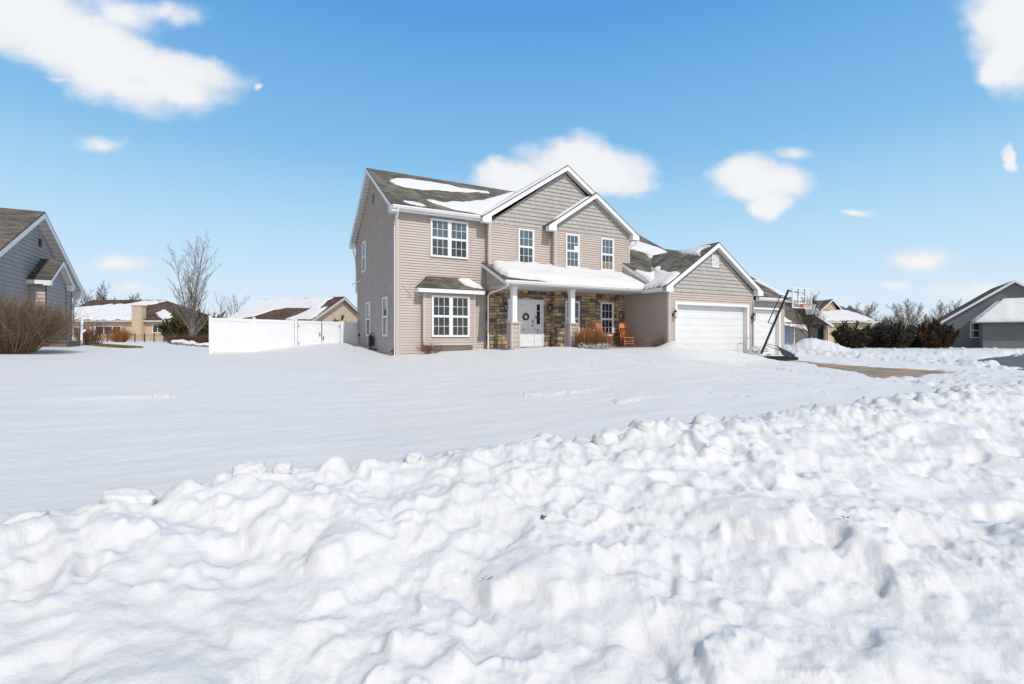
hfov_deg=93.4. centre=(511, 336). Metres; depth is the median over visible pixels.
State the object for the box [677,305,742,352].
garage door
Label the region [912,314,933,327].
bare tree
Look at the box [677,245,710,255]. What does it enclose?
roof snow
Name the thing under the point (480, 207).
roof snow
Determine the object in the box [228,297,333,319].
roof snow
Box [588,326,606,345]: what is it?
ornamental grass
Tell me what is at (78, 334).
rusty shrub
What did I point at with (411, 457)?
snow block
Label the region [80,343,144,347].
grass patch
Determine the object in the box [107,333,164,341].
metal fence
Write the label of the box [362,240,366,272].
window
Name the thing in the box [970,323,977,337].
window
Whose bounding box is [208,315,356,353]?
privacy fence
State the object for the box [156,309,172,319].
roof snow
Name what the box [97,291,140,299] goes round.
bare tree
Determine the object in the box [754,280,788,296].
roof snow
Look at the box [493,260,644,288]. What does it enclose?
roof snow
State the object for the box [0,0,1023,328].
sky
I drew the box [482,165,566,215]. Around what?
roof snow
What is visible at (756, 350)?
snow heap
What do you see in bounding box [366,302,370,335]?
window
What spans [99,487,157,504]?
snow block
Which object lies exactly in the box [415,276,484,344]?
bay window
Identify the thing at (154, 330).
window
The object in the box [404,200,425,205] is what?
roof snow
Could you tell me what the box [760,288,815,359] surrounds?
basketball hoop
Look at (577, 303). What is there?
window
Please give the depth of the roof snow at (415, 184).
22.95 m
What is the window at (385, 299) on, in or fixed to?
in the house at (712, 296)
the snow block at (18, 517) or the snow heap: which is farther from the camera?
the snow heap
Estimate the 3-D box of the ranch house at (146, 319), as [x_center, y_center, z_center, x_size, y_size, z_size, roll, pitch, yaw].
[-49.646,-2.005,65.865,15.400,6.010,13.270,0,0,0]
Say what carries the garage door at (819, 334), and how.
in the garage building
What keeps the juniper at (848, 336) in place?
on the ground at (726, 545)
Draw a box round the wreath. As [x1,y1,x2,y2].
[522,313,528,320]
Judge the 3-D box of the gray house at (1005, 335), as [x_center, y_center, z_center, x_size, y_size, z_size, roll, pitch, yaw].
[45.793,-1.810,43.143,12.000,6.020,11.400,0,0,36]
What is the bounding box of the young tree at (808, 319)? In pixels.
[795,291,827,337]
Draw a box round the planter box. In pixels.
[50,340,81,346]
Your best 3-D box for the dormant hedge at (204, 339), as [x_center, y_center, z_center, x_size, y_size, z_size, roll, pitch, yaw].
[-21.715,0.128,34.032,1.632,0.956,1.174,0,0,0]
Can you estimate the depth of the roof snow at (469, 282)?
20.57 m
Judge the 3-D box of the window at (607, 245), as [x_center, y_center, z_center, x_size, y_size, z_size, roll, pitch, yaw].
[4.671,-4.010,23.667,0.800,1.580,0.075,0,0,-28]
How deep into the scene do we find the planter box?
18.94 m
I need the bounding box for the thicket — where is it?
[871,313,942,328]
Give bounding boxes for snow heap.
[746,346,773,355]
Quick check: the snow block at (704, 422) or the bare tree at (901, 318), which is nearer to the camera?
the snow block at (704, 422)
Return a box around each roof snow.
[72,300,165,319]
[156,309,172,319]
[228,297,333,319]
[390,178,488,192]
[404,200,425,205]
[427,192,514,214]
[458,278,482,288]
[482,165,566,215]
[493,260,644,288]
[552,196,589,219]
[629,241,666,257]
[635,267,654,280]
[644,266,679,288]
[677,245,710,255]
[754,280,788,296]
[784,316,806,329]
[799,302,874,321]
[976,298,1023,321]
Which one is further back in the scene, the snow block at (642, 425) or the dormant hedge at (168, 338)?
the dormant hedge at (168, 338)
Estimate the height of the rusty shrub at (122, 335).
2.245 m
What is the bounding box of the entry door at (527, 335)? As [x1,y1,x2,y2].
[517,301,533,345]
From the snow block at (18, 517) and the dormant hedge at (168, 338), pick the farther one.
the dormant hedge at (168, 338)
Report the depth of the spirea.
19.26 m
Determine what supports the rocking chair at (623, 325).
on the house at (712, 296)
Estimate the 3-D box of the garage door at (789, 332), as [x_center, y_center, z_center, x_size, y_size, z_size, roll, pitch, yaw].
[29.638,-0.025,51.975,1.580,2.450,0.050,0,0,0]
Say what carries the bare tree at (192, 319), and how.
on the ground at (726, 545)
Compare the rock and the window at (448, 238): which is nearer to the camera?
the window at (448, 238)
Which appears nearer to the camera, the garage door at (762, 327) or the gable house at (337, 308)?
the garage door at (762, 327)
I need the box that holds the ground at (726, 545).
[0,337,1023,683]
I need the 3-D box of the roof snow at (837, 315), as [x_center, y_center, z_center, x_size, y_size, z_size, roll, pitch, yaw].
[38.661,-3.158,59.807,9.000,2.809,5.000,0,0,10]
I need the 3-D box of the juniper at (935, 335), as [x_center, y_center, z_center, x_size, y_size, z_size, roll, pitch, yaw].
[34.961,-0.311,39.983,3.163,2.766,3.112,0,0,22]
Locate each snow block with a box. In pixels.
[0,510,50,523]
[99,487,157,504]
[231,460,267,477]
[272,461,292,474]
[405,451,421,464]
[592,431,618,444]
[633,420,655,430]
[692,420,712,425]
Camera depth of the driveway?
17.98 m
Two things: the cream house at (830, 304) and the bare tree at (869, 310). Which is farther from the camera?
the bare tree at (869, 310)
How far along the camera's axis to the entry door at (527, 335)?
21.86 m
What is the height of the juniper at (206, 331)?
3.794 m
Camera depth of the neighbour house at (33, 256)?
18.31 m
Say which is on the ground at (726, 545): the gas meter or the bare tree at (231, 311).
the bare tree at (231, 311)
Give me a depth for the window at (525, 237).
21.84 m
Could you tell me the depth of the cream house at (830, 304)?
57.97 m
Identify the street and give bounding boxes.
[969,354,1023,369]
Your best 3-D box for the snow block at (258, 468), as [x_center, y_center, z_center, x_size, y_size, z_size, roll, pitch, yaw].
[-1.788,0.947,3.297,0.224,0.190,0.173,7,-2,-31]
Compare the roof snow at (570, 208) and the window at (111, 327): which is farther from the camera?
the window at (111, 327)
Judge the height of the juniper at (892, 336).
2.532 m
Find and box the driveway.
[774,354,951,377]
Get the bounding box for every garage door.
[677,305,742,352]
[754,309,775,353]
[784,325,794,344]
[809,324,823,339]
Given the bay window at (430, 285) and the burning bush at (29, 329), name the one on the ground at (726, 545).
the burning bush at (29, 329)
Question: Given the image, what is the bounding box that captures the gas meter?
[367,333,377,349]
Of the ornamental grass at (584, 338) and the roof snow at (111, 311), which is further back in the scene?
the roof snow at (111, 311)
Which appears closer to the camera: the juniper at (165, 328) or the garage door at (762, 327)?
the garage door at (762, 327)
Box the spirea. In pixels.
[414,341,445,353]
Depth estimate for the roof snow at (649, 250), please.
27.76 m
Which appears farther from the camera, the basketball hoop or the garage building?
the garage building
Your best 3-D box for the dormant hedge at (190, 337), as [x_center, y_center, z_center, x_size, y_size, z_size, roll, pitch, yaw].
[-22.668,0.080,33.802,1.687,1.052,1.106,0,0,-16]
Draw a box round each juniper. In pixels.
[153,308,207,340]
[184,307,225,341]
[830,319,872,347]
[857,324,881,347]
[871,320,918,347]
[905,325,924,347]
[913,317,959,347]
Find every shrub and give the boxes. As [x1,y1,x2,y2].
[69,316,116,344]
[72,325,95,342]
[104,325,135,341]
[577,341,612,349]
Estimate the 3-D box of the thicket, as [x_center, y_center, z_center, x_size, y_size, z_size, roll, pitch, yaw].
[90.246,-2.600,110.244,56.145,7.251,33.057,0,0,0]
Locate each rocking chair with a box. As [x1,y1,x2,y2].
[595,323,615,346]
[618,323,635,346]
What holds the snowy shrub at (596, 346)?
on the ground at (726, 545)
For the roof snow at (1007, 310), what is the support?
on the gray house at (1005, 335)
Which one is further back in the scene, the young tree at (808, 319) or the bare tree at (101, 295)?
the bare tree at (101, 295)
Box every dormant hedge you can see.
[161,332,184,343]
[179,331,199,342]
[194,333,208,343]
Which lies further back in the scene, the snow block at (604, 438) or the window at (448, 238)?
the window at (448, 238)
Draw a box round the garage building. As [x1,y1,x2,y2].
[784,301,833,344]
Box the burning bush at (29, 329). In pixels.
[0,286,92,352]
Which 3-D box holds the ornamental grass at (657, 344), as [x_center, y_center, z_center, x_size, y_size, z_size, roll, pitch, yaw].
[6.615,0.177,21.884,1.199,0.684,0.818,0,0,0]
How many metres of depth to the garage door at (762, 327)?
25.79 m
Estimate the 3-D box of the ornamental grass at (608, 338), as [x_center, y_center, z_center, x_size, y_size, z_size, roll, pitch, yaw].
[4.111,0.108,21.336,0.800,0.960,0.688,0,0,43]
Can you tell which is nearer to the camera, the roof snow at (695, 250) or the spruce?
the roof snow at (695, 250)
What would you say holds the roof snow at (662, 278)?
on the house at (712, 296)
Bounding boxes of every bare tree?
[72,280,110,306]
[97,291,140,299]
[163,232,220,335]
[213,290,249,317]
[850,301,878,327]
[886,299,926,329]
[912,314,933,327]
[929,299,961,324]
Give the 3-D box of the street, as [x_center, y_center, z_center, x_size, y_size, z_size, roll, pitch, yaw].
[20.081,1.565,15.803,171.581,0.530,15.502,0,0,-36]
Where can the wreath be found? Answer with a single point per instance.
(526, 318)
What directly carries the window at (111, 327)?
in the ranch house at (146, 319)
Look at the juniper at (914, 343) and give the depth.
40.85 m
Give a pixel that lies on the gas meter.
(370, 341)
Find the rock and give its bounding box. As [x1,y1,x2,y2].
[174,339,185,344]
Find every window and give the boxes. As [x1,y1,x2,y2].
[95,326,120,334]
[152,325,159,332]
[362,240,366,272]
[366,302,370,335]
[382,296,387,335]
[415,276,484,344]
[430,218,467,259]
[431,295,469,336]
[518,228,533,261]
[565,233,579,267]
[565,301,579,334]
[600,238,613,270]
[600,302,613,335]
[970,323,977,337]
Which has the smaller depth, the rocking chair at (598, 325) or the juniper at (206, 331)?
the rocking chair at (598, 325)
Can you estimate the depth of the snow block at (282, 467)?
3.33 m
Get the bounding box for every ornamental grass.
[572,323,596,347]
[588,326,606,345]
[602,331,615,348]
[647,335,666,346]
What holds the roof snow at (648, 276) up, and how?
on the house at (712, 296)
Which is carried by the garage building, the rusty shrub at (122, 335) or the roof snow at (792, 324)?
the roof snow at (792, 324)
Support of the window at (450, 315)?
in the house at (712, 296)
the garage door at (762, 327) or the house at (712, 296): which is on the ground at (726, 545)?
the house at (712, 296)
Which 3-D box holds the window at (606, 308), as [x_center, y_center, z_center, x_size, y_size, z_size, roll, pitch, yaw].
[4.649,-0.845,23.635,0.790,1.650,0.075,0,0,-28]
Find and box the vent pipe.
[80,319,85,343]
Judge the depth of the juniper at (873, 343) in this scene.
41.16 m
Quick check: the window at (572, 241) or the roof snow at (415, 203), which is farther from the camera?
the window at (572, 241)
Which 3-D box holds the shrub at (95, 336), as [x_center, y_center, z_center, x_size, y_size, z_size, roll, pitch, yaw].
[-18.520,-0.359,21.460,1.895,1.829,1.583,0,0,23]
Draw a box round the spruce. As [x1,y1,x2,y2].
[321,314,345,339]
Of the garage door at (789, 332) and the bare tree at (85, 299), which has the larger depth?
the bare tree at (85, 299)
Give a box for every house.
[0,208,84,346]
[72,300,206,340]
[242,297,356,341]
[349,165,794,355]
[801,299,877,343]
[932,280,1023,348]
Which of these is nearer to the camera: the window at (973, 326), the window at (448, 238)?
the window at (448, 238)
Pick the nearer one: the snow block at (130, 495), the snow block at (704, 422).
the snow block at (130, 495)
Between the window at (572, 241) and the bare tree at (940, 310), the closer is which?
the window at (572, 241)
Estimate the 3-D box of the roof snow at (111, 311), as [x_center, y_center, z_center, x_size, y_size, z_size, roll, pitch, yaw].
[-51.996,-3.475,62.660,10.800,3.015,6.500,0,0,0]

